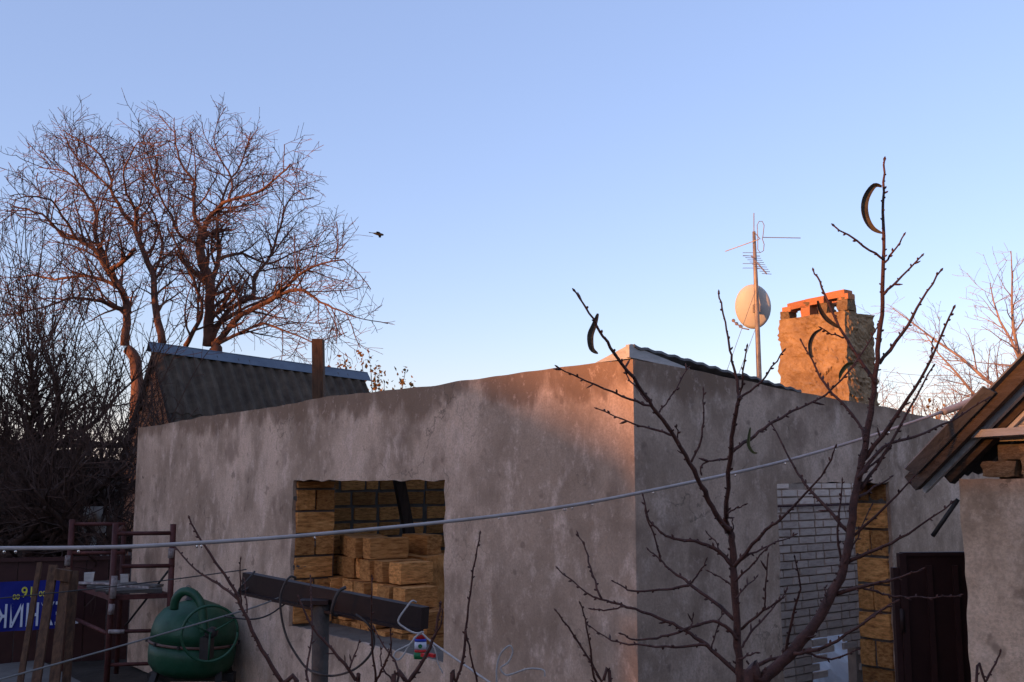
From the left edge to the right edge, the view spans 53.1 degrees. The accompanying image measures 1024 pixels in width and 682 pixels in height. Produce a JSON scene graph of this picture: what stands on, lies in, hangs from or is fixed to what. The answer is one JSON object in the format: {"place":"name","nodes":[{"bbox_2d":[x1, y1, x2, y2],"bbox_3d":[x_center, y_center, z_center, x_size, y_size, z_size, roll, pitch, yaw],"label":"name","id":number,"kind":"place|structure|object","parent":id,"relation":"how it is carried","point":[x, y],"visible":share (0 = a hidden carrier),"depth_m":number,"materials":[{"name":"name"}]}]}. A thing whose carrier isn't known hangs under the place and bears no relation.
{"place":"outdoors","nodes":[
{"label":"outdoors","id":0,"kind":"place"},
{"bbox_2d":[0,660,79,681],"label":"concrete path","id":1,"kind":"structure","parent":0,"point":[8,669],"depth_m":11.72,"materials":[{"name":"grey concrete"}]},
{"bbox_2d":[17,562,42,681],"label":"plank","id":2,"kind":"object","parent":1,"relation":"on","point":[28,633],"visible":1,"depth_m":9.08,"materials":[{"name":"brown wood"}]},
{"bbox_2d":[62,571,78,681],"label":"plank","id":3,"kind":"object","parent":1,"relation":"on","point":[69,637],"visible":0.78,"depth_m":9.18,"materials":[{"name":"brown wood"}]},
{"bbox_2d":[0,441,123,575],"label":"board shed","id":4,"kind":"structure","parent":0,"point":[21,552],"depth_m":17.45,"materials":[{"name":"wood"}]},
{"bbox_2d":[12,611,146,681],"bbox_3d":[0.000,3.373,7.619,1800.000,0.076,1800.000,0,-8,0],"label":"ground","id":5,"kind":"structure","parent":0,"point":[87,671],"depth_m":12.43,"materials":[{"name":"brown soil"}]},
{"bbox_2d":[31,565,57,681],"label":"plank","id":6,"kind":"object","parent":5,"relation":"on","point":[42,639],"visible":1,"depth_m":8.98,"materials":[{"name":"brown wood"}]},
{"bbox_2d":[53,568,72,581],"bbox_3d":[-4.044,2.112,9.231,0.153,0.120,0.050,0,-8,0],"label":"wood offcut","id":7,"kind":"object","parent":6,"relation":"attached to","point":[64,575],"visible":1,"depth_m":9.21,"materials":[{"name":"brown wood"}]},
{"bbox_2d":[49,567,70,681],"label":"plank","id":8,"kind":"object","parent":5,"relation":"on","point":[58,639],"visible":1,"depth_m":9.00,"materials":[{"name":"brown wood"}]},
{"bbox_2d":[0,555,130,663],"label":"maroon fence","id":9,"kind":"object","parent":5,"relation":"on","point":[93,639],"visible":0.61,"depth_m":13.06,"materials":[{"name":"metal"}]},
{"bbox_2d":[0,580,77,631],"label":"banner","id":10,"kind":"object","parent":9,"relation":"attached to","point":[14,614],"visible":0.66,"depth_m":11.90,"materials":[{"name":"blue plastic"}]},
{"bbox_2d":[0,392,142,647],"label":"fruit tree","id":11,"kind":"object","parent":5,"relation":"on","point":[100,538],"visible":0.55,"depth_m":13.70,"materials":[{"name":"brown plant"}]},
{"bbox_2d":[0,318,157,580],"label":"fruit tree","id":12,"kind":"object","parent":5,"relation":"on","point":[30,534],"visible":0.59,"depth_m":13.64,"materials":[{"name":"brown plant"}]},
{"bbox_2d":[80,506,108,545],"bbox_3d":[-5.910,3.084,14.342,0.340,1.510,0.270,0,-8,0],"label":"rusty sheet","id":13,"kind":"object","parent":5,"relation":"on","point":[98,515],"visible":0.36,"depth_m":14.51,"materials":[{"name":"grey metal"}]},
{"bbox_2d":[0,94,218,421],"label":"bare tree","id":14,"kind":"object","parent":5,"relation":"on","point":[115,283],"visible":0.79,"depth_m":22.32,"materials":[{"name":"brown wood"}]},
{"bbox_2d":[100,552,131,639],"bbox_3d":[-5.328,3.403,13.686,0.500,1.140,0.055,0,-8,0],"label":"picket fence","id":15,"kind":"object","parent":5,"relation":"on","point":[129,553],"visible":0.07,"depth_m":13.69,"materials":[{"name":"white paint"}]},
{"bbox_2d":[0,291,234,557],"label":"fruit tree","id":16,"kind":"object","parent":5,"relation":"on","point":[123,487],"visible":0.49,"depth_m":14.73,"materials":[{"name":"brown plant"}]},
{"bbox_2d":[61,519,175,681],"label":"scaffold","id":17,"kind":"object","parent":5,"relation":"on","point":[110,595],"visible":0.85,"depth_m":10.94,"materials":[{"name":"metal"}]},
{"bbox_2d":[84,572,94,581],"bbox_3d":[-4.850,2.716,11.743,0.112,0.126,0.088,2,-8,-17],"label":"wood offcut","id":18,"kind":"object","parent":17,"relation":"on","point":[88,576],"visible":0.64,"depth_m":11.71,"materials":[{"name":"white wood"}]},
{"bbox_2d":[78,581,117,584],"bbox_3d":[-4.661,2.729,11.536,0.507,0.027,0.090,-3,-8,24],"label":"scrap lath","id":19,"kind":"object","parent":17,"relation":"on","point":[95,583],"visible":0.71,"depth_m":11.52,"materials":[{"name":"white paint"}]},
{"bbox_2d":[120,574,128,582],"bbox_3d":[-4.441,2.726,11.744,0.103,0.112,0.083,3,-8,-23],"label":"wood offcut","id":20,"kind":"object","parent":17,"relation":"on","point":[124,577],"visible":0.86,"depth_m":11.71,"materials":[{"name":"white wood"}]},
{"bbox_2d":[117,584,152,588],"bbox_3d":[-4.051,2.622,10.948,0.504,0.025,0.064,-3,-8,24],"label":"scrap lath","id":21,"kind":"object","parent":17,"relation":"on","point":[135,586],"visible":0.71,"depth_m":10.89,"materials":[{"name":"white paint"}]},
{"bbox_2d":[123,583,163,587],"bbox_3d":[-4.054,2.677,11.244,0.500,0.029,0.107,-3,-8,23],"label":"scrap lath","id":22,"kind":"object","parent":17,"relation":"on","point":[153,585],"visible":0.79,"depth_m":11.18,"materials":[{"name":"grey wood"}]},
{"bbox_2d":[0,159,262,638],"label":"fruit tree","id":23,"kind":"object","parent":5,"relation":"on","point":[56,386],"visible":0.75,"depth_m":15.11,"materials":[{"name":"brown plant"}]},
{"bbox_2d":[145,585,239,681],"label":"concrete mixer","id":24,"kind":"object","parent":5,"relation":"on","point":[204,652],"visible":0.94,"depth_m":9.74,"materials":[{"name":"green paint"}]},
{"bbox_2d":[174,515,298,681],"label":"sapling","id":25,"kind":"object","parent":5,"relation":"on","point":[236,596],"visible":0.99,"depth_m":3.80,"materials":[{"name":"brown plant"}]},
{"bbox_2d":[117,341,370,554],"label":"brick outhouse","id":26,"kind":"structure","parent":5,"relation":"on","point":[226,383],"depth_m":17.55,"materials":[{"name":"stone"}]},
{"bbox_2d":[109,88,393,366],"bbox_3d":[-5.799,-0.311,23.215,6.684,11.602,5.940,0,-8,0],"label":"bare tree","id":27,"kind":"object","parent":5,"relation":"on","point":[209,327],"visible":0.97,"depth_m":23.05,"materials":[{"name":"brown wood"}]},
{"bbox_2d":[237,572,428,681],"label":"clothesline post","id":28,"kind":"object","parent":5,"relation":"on","point":[386,611],"visible":0.88,"depth_m":4.77,"materials":[{"name":"grey metal"}]},
{"bbox_2d":[0,569,246,598],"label":"dark wire","id":29,"kind":"object","parent":28,"relation":"attached to","point":[116,585],"visible":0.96,"depth_m":4.67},
{"bbox_2d":[0,597,278,680],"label":"grey wire","id":30,"kind":"object","parent":28,"relation":"attached to","point":[18,674],"visible":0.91,"depth_m":4.21,"materials":[{"name":"grey metal"}]},
{"bbox_2d":[238,571,254,591],"bbox_3d":[-1.337,1.208,5.141,0.080,0.110,0.097,4,-9,-29],"label":"wire tie","id":31,"kind":"object","parent":28,"relation":"on","point":[249,577],"visible":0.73,"depth_m":5.12,"materials":[{"name":"grey metal"}]},
{"bbox_2d":[224,604,284,619],"bbox_3d":[-1.231,1.304,4.941,0.312,0.079,0.018,4,-9,-29],"label":"dark wire","id":32,"kind":"object","parent":28,"relation":"hanging from","point":[255,618],"visible":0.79,"depth_m":4.93,"materials":[{"name":"black metal"}]},
{"bbox_2d":[279,575,374,676],"bbox_3d":[-0.860,1.323,4.745,0.552,0.442,0.075,-5,-9,33],"label":"wire loop","id":33,"kind":"object","parent":28,"relation":"hanging from","point":[297,656],"visible":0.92,"depth_m":4.75,"materials":[{"name":"black metal"}]},
{"bbox_2d":[330,586,345,616],"bbox_3d":[-0.807,1.197,4.695,0.063,0.148,0.091,6,-9,-36],"label":"wire tie","id":34,"kind":"object","parent":28,"relation":"attached to","point":[334,601],"visible":1,"depth_m":4.66,"materials":[{"name":"grey metal"}]},
{"bbox_2d":[393,600,489,681],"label":"washing line","id":35,"kind":"object","parent":28,"relation":"attached to","point":[429,640],"visible":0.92,"depth_m":4.36,"materials":[{"name":"white plastic"}]},
{"bbox_2d":[414,635,426,658],"bbox_3d":[-0.395,1.314,4.413,0.058,0.108,0.031,0,-8,0],"label":"packet","id":36,"kind":"object","parent":35,"relation":"hanging from","point":[420,644],"visible":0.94,"depth_m":4.40,"materials":[{"name":"multicoloured plastic"}]},
{"bbox_2d":[428,653,435,657],"bbox_3d":[-0.338,1.329,4.332,0.032,0.016,0.014,-7,-10,40],"label":"clothes peg","id":37,"kind":"object","parent":35,"relation":"attached to","point":[432,655],"visible":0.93,"depth_m":4.33,"materials":[{"name":"red plastic"}]},
{"bbox_2d":[496,645,545,681],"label":"washing line","id":38,"kind":"object","parent":35,"relation":"attached to","point":[503,665],"visible":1,"depth_m":4.06,"materials":[{"name":"grey plastic"}]},
{"bbox_2d":[297,574,399,681],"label":"sapling","id":39,"kind":"object","parent":5,"relation":"on","point":[349,670],"visible":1,"depth_m":3.78,"materials":[{"name":"brown plant"}]},
{"bbox_2d":[327,349,415,391],"bbox_3d":[-3.098,2.842,23.738,1.902,5.300,2.081,-7,-11,44],"label":"leafy bush","id":40,"kind":"object","parent":5,"relation":"on","point":[375,385],"visible":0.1,"depth_m":24.35,"materials":[{"name":"brown plant"}]},
{"bbox_2d":[391,601,442,681],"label":"sapling","id":41,"kind":"object","parent":5,"relation":"on","point":[403,676],"visible":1,"depth_m":3.77,"materials":[{"name":"brown plant"}]},
{"bbox_2d":[450,530,480,681],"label":"sapling","id":42,"kind":"object","parent":5,"relation":"on","point":[452,672],"visible":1,"depth_m":3.78,"materials":[{"name":"brown plant"}]},
{"bbox_2d":[127,344,998,681],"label":"unfinished house","id":43,"kind":"structure","parent":5,"relation":"on","point":[505,444],"depth_m":7.50,"materials":[{"name":"paint"}]},
{"bbox_2d":[312,339,324,398],"bbox_3d":[-2.682,1.262,14.261,0.272,2.598,0.184,0,-8,0],"label":"timber post","id":44,"kind":"object","parent":43,"relation":"on","point":[318,368],"visible":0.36,"depth_m":14.30,"materials":[{"name":"brown wood"}]},
{"bbox_2d":[393,480,414,533],"bbox_3d":[-1.152,1.757,10.889,0.400,1.441,0.165,2,-8,-18],"label":"timber prop","id":45,"kind":"object","parent":43,"relation":"on","point":[403,502],"visible":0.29,"depth_m":10.82,"materials":[{"name":"black wood"}]},
{"bbox_2d":[725,213,795,378],"bbox_3d":[2.941,1.156,12.416,1.019,5.616,1.300,-6,-10,36],"label":"antenna mast","id":46,"kind":"object","parent":43,"relation":"on","point":[752,306],"visible":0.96,"depth_m":12.86,"materials":[{"name":"metal"}]},
{"bbox_2d":[777,289,879,405],"bbox_3d":[2.599,0.278,8.415,0.477,1.291,0.721,6,-10,-38],"label":"chimney","id":47,"kind":"object","parent":43,"relation":"on","point":[833,355],"visible":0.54,"depth_m":8.26,"materials":[{"name":"brick"}]},
{"bbox_2d":[811,634,848,681],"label":"plastic sheet","id":48,"kind":"object","parent":43,"relation":"on","point":[837,669],"visible":0.09,"depth_m":11.18,"materials":[{"name":"white plastic"}]},
{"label":"limestone block","id":49,"kind":"object","parent":43,"relation":"on","visible":0},
{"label":"limestone block","id":50,"kind":"object","parent":49,"relation":"on","visible":0},
{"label":"limestone block","id":51,"kind":"object","parent":50,"relation":"on","visible":0},
{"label":"limestone block","id":52,"kind":"object","parent":51,"relation":"on","visible":0},
{"bbox_2d":[333,554,343,573],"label":"limestone block","id":53,"kind":"object","parent":52,"relation":"on","point":[335,564],"depth_m":10.09,"materials":[{"name":"brown stone"}]},
{"bbox_2d":[334,533,358,553],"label":"limestone block","id":54,"kind":"object","parent":53,"relation":"on","point":[336,543],"depth_m":10.12,"materials":[{"name":"brown stone"}]},
{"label":"limestone block","id":55,"kind":"object","parent":43,"relation":"on","visible":0},
{"bbox_2d":[332,617,338,623],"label":"limestone block","id":56,"kind":"object","parent":55,"relation":"on","point":[335,620],"depth_m":9.80,"materials":[{"name":"brown stone"}]},
{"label":"limestone block","id":57,"kind":"object","parent":56,"relation":"on","visible":0},
{"bbox_2d":[329,575,347,588],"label":"limestone block","id":58,"kind":"object","parent":57,"relation":"on","point":[336,582],"depth_m":9.83,"materials":[{"name":"beige stone"}]},
{"bbox_2d":[337,555,346,574],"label":"limestone block","id":59,"kind":"object","parent":58,"relation":"on","point":[339,565],"depth_m":9.99,"materials":[{"name":"brown stone"}]},
{"bbox_2d":[340,534,383,553],"bbox_3d":[-1.488,2.012,10.138,0.403,0.190,0.174,6,-10,-38],"label":"limestone block","id":60,"kind":"object","parent":59,"relation":"on","point":[341,544],"depth_m":10.06,"materials":[{"name":"brown stone"}]},
{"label":"limestone block","id":61,"kind":"object","parent":43,"relation":"on","visible":0},
{"bbox_2d":[339,619,356,626],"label":"limestone block","id":62,"kind":"object","parent":61,"relation":"on","point":[345,622],"depth_m":9.70,"materials":[{"name":"brown stone"}]},
{"bbox_2d":[338,616,353,619],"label":"limestone block","id":63,"kind":"object","parent":62,"relation":"on","point":[342,618],"depth_m":9.68,"materials":[{"name":"brown stone"}]},
{"bbox_2d":[342,577,359,586],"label":"limestone block","id":64,"kind":"object","parent":63,"relation":"on","point":[348,578],"depth_m":9.80,"materials":[{"name":"beige stone"}]},
{"bbox_2d":[342,556,356,577],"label":"limestone block","id":65,"kind":"object","parent":64,"relation":"on","point":[349,566],"depth_m":9.76,"materials":[{"name":"beige stone"}]},
{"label":"limestone block","id":66,"kind":"object","parent":43,"relation":"on","visible":0},
{"bbox_2d":[351,622,360,628],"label":"limestone block","id":67,"kind":"object","parent":66,"relation":"on","point":[355,625],"depth_m":9.56,"materials":[{"name":"brown stone"}]},
{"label":"limestone block","id":68,"kind":"object","parent":43,"relation":"on","visible":0},
{"bbox_2d":[375,628,394,636],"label":"limestone block","id":69,"kind":"object","parent":68,"relation":"on","point":[384,632],"depth_m":9.01,"materials":[{"name":"brown stone"}]},
{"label":"limestone block","id":70,"kind":"object","parent":69,"relation":"on","visible":0},
{"bbox_2d":[377,583,424,598],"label":"limestone block","id":71,"kind":"object","parent":70,"relation":"on","point":[384,591],"depth_m":9.07,"materials":[{"name":"beige stone"}]},
{"bbox_2d":[389,560,432,584],"bbox_3d":[-0.915,2.091,9.262,0.365,0.185,0.190,7,-10,-41],"label":"limestone block","id":72,"kind":"object","parent":71,"relation":"on","point":[409,572],"depth_m":9.18,"materials":[{"name":"beige stone"}]},
{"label":"limestone block","id":73,"kind":"object","parent":43,"relation":"on","visible":0},
{"bbox_2d":[391,632,412,639],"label":"limestone block","id":74,"kind":"object","parent":73,"relation":"on","point":[397,635],"depth_m":8.85,"materials":[{"name":"brown stone"}]},
{"bbox_2d":[392,607,438,633],"bbox_3d":[-0.839,2.454,9.020,0.400,0.192,0.191,5,-9,-34],"label":"limestone block","id":75,"kind":"object","parent":74,"relation":"on","point":[402,631],"depth_m":8.89,"materials":[{"name":"brown stone"}]},
{"bbox_2d":[393,585,437,606],"bbox_3d":[-0.851,2.258,9.029,0.364,0.182,0.181,7,-10,-43],"label":"limestone block","id":76,"kind":"object","parent":75,"relation":"on","point":[425,595],"depth_m":8.97,"materials":[{"name":"beige stone"}]},
{"bbox_2d":[554,601,612,681],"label":"sapling","id":77,"kind":"object","parent":5,"relation":"on","point":[608,670],"visible":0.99,"depth_m":3.47,"materials":[{"name":"brown plant"}]},
{"bbox_2d":[553,288,877,681],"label":"young fruit tree","id":78,"kind":"object","parent":5,"relation":"on","point":[732,562],"visible":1,"depth_m":2.84,"materials":[{"name":"brown plant"}]},
{"bbox_2d":[743,157,991,681],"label":"young fruit tree","id":79,"kind":"object","parent":5,"relation":"on","point":[753,672],"visible":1,"depth_m":3.12,"materials":[{"name":"brown plant"}]},
{"bbox_2d":[890,551,970,681],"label":"metal gate","id":80,"kind":"structure","parent":5,"relation":"on","point":[930,640],"depth_m":5.41,"materials":[{"name":"brown metal"}]},
{"bbox_2d":[912,395,952,418],"bbox_3d":[10.475,3.573,25.564,2.041,4.340,2.012,6,-10,-37],"label":"leafy bush","id":81,"kind":"object","parent":5,"relation":"on","point":[929,401],"visible":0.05,"depth_m":25.02,"materials":[{"name":"brown plant"}]},
{"bbox_2d":[859,245,1023,404],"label":"bare tree","id":82,"kind":"object","parent":5,"relation":"on","point":[1016,348],"visible":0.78,"depth_m":32.42,"materials":[{"name":"brown plant"}]},
{"bbox_2d":[878,359,1004,420],"bbox_3d":[11.781,3.195,29.433,6.774,6.306,4.677,-6,-10,38],"label":"bare tree","id":83,"kind":"object","parent":5,"relation":"on","point":[916,404],"visible":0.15,"depth_m":29.41,"materials":[{"name":"brown plant"}]},
{"bbox_2d":[904,352,1023,681],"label":"hut","id":84,"kind":"object","parent":5,"relation":"on","point":[986,439],"visible":0.99,"depth_m":4.79,"materials":[{"name":"paint"}]},
{"bbox_2d":[0,397,970,553],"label":"white cable","id":85,"kind":"object","parent":84,"relation":"attached to","point":[952,408],"visible":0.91,"depth_m":3.61,"materials":[{"name":"plastic"}]},
{"bbox_2d":[936,353,1016,419],"bbox_3d":[17.892,4.160,40.184,6.750,7.258,5.949,0,-8,0],"label":"bare tree","id":86,"kind":"object","parent":5,"relation":"on","point":[970,379],"visible":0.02,"depth_m":39.92,"materials":[{"name":"brown plant"}]},
{"bbox_2d":[975,649,1001,681],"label":"sapling","id":87,"kind":"object","parent":5,"relation":"on","point":[978,665],"visible":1,"depth_m":3.48,"materials":[{"name":"brown plant"}]},
{"bbox_2d":[343,535,386,555],"bbox_3d":[-1.422,1.983,9.932,0.385,0.189,0.195,5,-9,-35],"label":"limestone block","id":88,"kind":"object","parent":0,"point":[345,545],"depth_m":9.87,"materials":[{"name":"brown stone"}]},
{"bbox_2d":[353,581,381,594],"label":"limestone block","id":89,"kind":"object","parent":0,"point":[363,587],"depth_m":9.36,"materials":[{"name":"beige stone"}]},
{"bbox_2d":[360,558,400,580],"bbox_3d":[-1.218,2.131,9.555,0.367,0.192,0.180,6,-10,-38],"label":"limestone block","id":90,"kind":"object","parent":89,"relation":"on","point":[366,569],"depth_m":9.43,"materials":[{"name":"beige stone"}]},
{"bbox_2d":[363,537,408,558],"bbox_3d":[-1.185,1.939,9.606,0.398,0.192,0.178,5,-9,-32],"label":"limestone block","id":91,"kind":"object","parent":90,"relation":"on","point":[384,547],"depth_m":9.53,"materials":[{"name":"beige stone"}]},
{"bbox_2d":[369,231,383,237],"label":"bird","id":92,"kind":"object","parent":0,"point":[379,234],"visible":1,"depth_m":42.94},
{"bbox_2d":[372,582,393,595],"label":"limestone block","id":93,"kind":"object","parent":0,"point":[375,586],"depth_m":9.28,"materials":[{"name":"beige stone"}]},
{"bbox_2d":[374,558,422,581],"bbox_3d":[-1.050,2.115,9.435,0.412,0.193,0.188,5,-9,-32],"label":"limestone block","id":94,"kind":"object","parent":93,"relation":"on","point":[381,570],"depth_m":9.30,"materials":[{"name":"beige stone"}]},
{"bbox_2d":[402,533,441,554],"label":"limestone block","id":95,"kind":"object","parent":94,"relation":"on","point":[424,544],"depth_m":10.04,"materials":[{"name":"brown stone"}]},
{"bbox_2d":[0,0,1023,456],"label":"sky","id":96,"kind":"structure","parent":0,"point":[508,157],"materials":[{"name":"blue"}]},
{"bbox_2d":[883,390,962,397],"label":"power line","id":97,"kind":"object","parent":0,"point":[926,396],"visible":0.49,"depth_m":56.98,"materials":[{"name":"grey metal"}]},
{"bbox_2d":[885,380,983,385],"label":"power line","id":98,"kind":"object","parent":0,"point":[933,385],"visible":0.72,"depth_m":56.59,"materials":[{"name":"grey metal"}]},
{"bbox_2d":[885,369,1005,375],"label":"power line","id":99,"kind":"object","parent":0,"point":[939,375],"visible":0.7,"depth_m":56.63,"materials":[{"name":"grey metal"}]},
{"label":"limestone block","id":100,"kind":"object","parent":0,"visible":0},
{"bbox_2d":[343,579,363,591],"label":"limestone block","id":101,"kind":"object","parent":100,"relation":"on","point":[349,584],"depth_m":9.53,"materials":[{"name":"beige stone"}]},
{"bbox_2d":[356,558,364,577],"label":"limestone block","id":102,"kind":"object","parent":101,"relation":"on","point":[357,567],"depth_m":9.68,"materials":[{"name":"beige stone"}]},
{"bbox_2d":[347,536,383,557],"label":"limestone block","id":103,"kind":"object","parent":102,"relation":"on","point":[354,547],"depth_m":9.59,"materials":[{"name":"brown stone"}]},
{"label":"limestone block","id":104,"kind":"object","parent":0,"visible":0},
{"bbox_2d":[361,625,375,631],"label":"limestone block","id":105,"kind":"object","parent":104,"relation":"on","point":[363,627],"depth_m":9.40,"materials":[{"name":"brown stone"}]},
{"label":"limestone block","id":106,"kind":"object","parent":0,"visible":0},
{"bbox_2d":[364,623,385,627],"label":"limestone block","id":107,"kind":"object","parent":106,"relation":"on","point":[376,626],"depth_m":9.15,"materials":[{"name":"brown stone"}]},
{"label":"limestone block","id":108,"kind":"object","parent":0,"visible":0},
{"bbox_2d":[408,633,443,647],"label":"limestone block","id":109,"kind":"structure","parent":108,"relation":"on","point":[439,639],"depth_m":8.79,"materials":[{"name":"brown stone"}]},
{"bbox_2d":[423,608,443,634],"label":"limestone block","id":110,"kind":"structure","parent":109,"relation":"on","point":[433,613],"depth_m":8.80,"materials":[{"name":"brown stone"}]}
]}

